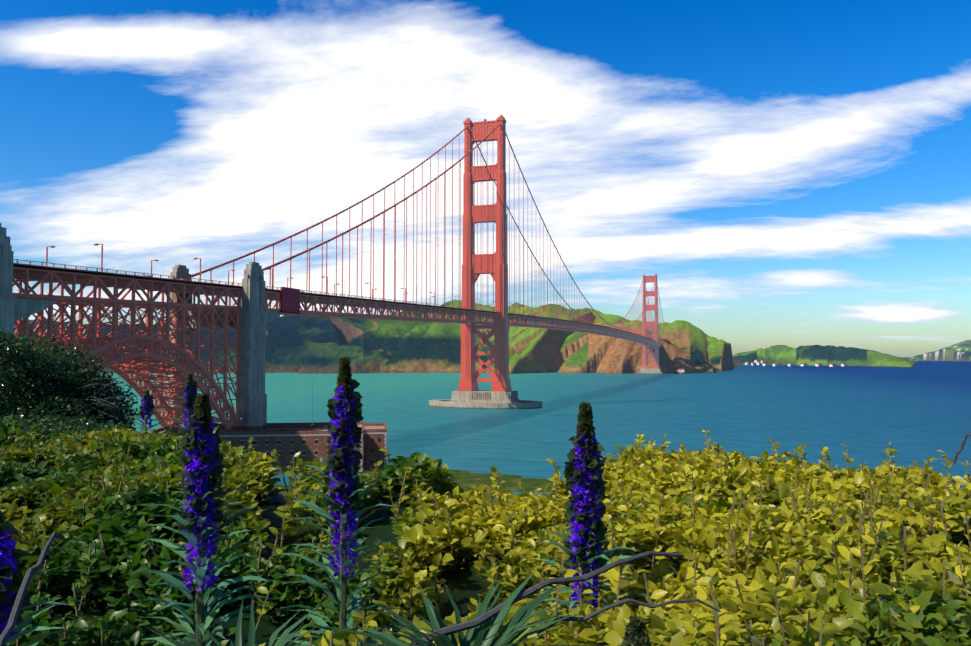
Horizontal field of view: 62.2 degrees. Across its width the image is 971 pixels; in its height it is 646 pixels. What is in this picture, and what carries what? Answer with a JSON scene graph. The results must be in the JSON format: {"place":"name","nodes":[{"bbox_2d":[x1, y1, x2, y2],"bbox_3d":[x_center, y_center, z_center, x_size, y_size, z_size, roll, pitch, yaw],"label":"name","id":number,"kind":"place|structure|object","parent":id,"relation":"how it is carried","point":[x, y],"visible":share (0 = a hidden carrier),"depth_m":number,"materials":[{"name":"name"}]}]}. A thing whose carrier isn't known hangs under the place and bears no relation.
{"place":"outdoors","nodes":[
{"label":"outdoors","id":0,"kind":"place"},
{"bbox_2d":[193,381,313,424],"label":"flagpole","id":1,"kind":"object","parent":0,"point":[312,404],"visible":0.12,"depth_m":304.68,"materials":[{"name":"grey metal"}]},
{"bbox_2d":[273,465,562,494],"bbox_3d":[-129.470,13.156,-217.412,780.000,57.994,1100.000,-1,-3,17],"label":"san francisco shore","id":2,"kind":"structure","parent":0,"point":[467,480],"depth_m":250.93,"materials":[{"name":"green plant"}]},
{"bbox_2d":[148,422,386,470],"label":"fort point walls","id":3,"kind":"structure","parent":2,"relation":"on","point":[285,447],"depth_m":271.91,"materials":[{"name":"brown brick"}]},
{"bbox_2d":[159,425,383,431],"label":"roof parapet","id":4,"kind":"structure","parent":3,"relation":"on","point":[324,428],"depth_m":292.68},
{"bbox_2d":[220,427,380,466],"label":"windows","id":5,"kind":"structure","parent":3,"relation":"in","point":[304,442],"depth_m":278.21,"materials":[{"name":"black glass"}]},
{"bbox_2d":[219,432,386,473],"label":"brick fort trim","id":6,"kind":"structure","parent":3,"relation":"attached to","point":[362,460],"depth_m":271.70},
{"bbox_2d":[19,488,968,645],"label":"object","id":7,"kind":"object","parent":2,"relation":"on","point":[466,584],"visible":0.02,"depth_m":6.46,"materials":[{"name":"green plant"}]},
{"bbox_2d":[0,327,140,436],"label":"tree leaves","id":8,"kind":"object","parent":7,"relation":"attached to","point":[30,397],"visible":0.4,"depth_m":19.82,"materials":[{"name":"green plant"}]},
{"bbox_2d":[0,370,970,645],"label":"dead branches","id":9,"kind":"object","parent":7,"relation":"on","point":[30,572],"visible":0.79,"depth_m":3.13,"materials":[{"name":"brown wood"}]},
{"bbox_2d":[0,416,970,645],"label":"shrub","id":10,"kind":"object","parent":7,"relation":"attached to","point":[933,620],"depth_m":6.13,"materials":[{"name":"green plant"}]},
{"bbox_2d":[145,369,908,645],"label":"echium stalks","id":11,"kind":"object","parent":7,"relation":"on","point":[199,614],"visible":0.21,"depth_m":4.81,"materials":[{"name":"green plant"}]},
{"bbox_2d":[0,356,913,645],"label":"echium florets","id":12,"kind":"object","parent":11,"relation":"on","point":[210,460],"visible":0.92,"depth_m":4.77,"materials":[{"name":"purple plant"}]},
{"bbox_2d":[0,400,911,645],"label":"spiky leaves","id":13,"kind":"object","parent":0,"point":[486,634],"visible":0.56,"depth_m":4.59,"materials":[{"name":"green plant"}]},
{"bbox_2d":[0,0,970,356],"label":"sky","id":14,"kind":"structure","parent":0,"point":[790,173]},
{"bbox_2d":[13,300,970,373],"bbox_3d":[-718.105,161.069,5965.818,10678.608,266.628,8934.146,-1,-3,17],"label":"hills","id":15,"kind":"structure","parent":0,"point":[307,345],"depth_m":2160.59,"materials":[{"name":"green plant"}]},
{"bbox_2d":[0,223,662,427],"bbox_3d":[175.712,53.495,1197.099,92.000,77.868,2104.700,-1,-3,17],"label":"concrete bridge piers","id":16,"kind":"structure","parent":15,"relation":"on","point":[256,318],"depth_m":299.50,"materials":[{"name":"grey concrete"}]},
{"bbox_2d":[12,115,666,428],"bbox_3d":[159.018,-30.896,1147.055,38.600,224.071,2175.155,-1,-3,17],"label":"suspension bridge","id":17,"kind":"structure","parent":16,"relation":"on","point":[115,345],"depth_m":350.69,"materials":[{"name":"red metal"}]},
{"bbox_2d":[50,244,592,321],"bbox_3d":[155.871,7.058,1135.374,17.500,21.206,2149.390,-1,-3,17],"label":"bridge lamp heads","id":18,"kind":"object","parent":17,"relation":"on","point":[291,278],"visible":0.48,"depth_m":369.40,"materials":[{"name":"metal"}]},
{"bbox_2d":[17,265,660,343],"bbox_3d":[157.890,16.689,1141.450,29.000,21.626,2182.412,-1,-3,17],"label":"bridge deck slab","id":19,"kind":"structure","parent":17,"relation":"on","point":[240,287],"depth_m":280.64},
{"bbox_2d":[13,259,659,342],"bbox_3d":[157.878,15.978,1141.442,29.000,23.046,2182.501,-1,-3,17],"label":"bridge railing","id":20,"kind":"object","parent":19,"relation":"on","point":[87,271],"visible":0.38,"depth_m":275.92,"materials":[{"name":"red metal"}]},
{"bbox_2d":[278,287,508,317],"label":"bridge maintenance tarps","id":21,"kind":"object","parent":17,"relation":"attached to","point":[289,300],"visible":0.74,"depth_m":329.24,"materials":[{"name":"purple fabric"}]},
{"bbox_2d":[676,360,846,371],"bbox_3d":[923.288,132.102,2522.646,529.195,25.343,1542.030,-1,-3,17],"label":"distant buildings","id":22,"kind":"structure","parent":15,"relation":"on","point":[762,361],"depth_m":3065.17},
{"bbox_2d":[676,359,845,369],"bbox_3d":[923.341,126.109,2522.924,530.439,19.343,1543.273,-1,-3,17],"label":"fort baker house roofs","id":23,"kind":"structure","parent":22,"relation":"on","point":[774,363],"depth_m":3058.08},
{"bbox_2d":[97,357,970,500],"bbox_3d":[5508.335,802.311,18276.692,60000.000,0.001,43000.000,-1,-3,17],"label":"water","id":24,"kind":"structure","parent":0,"point":[919,411],"depth_m":558.22,"materials":[{"name":"teal liquid"}]}
]}

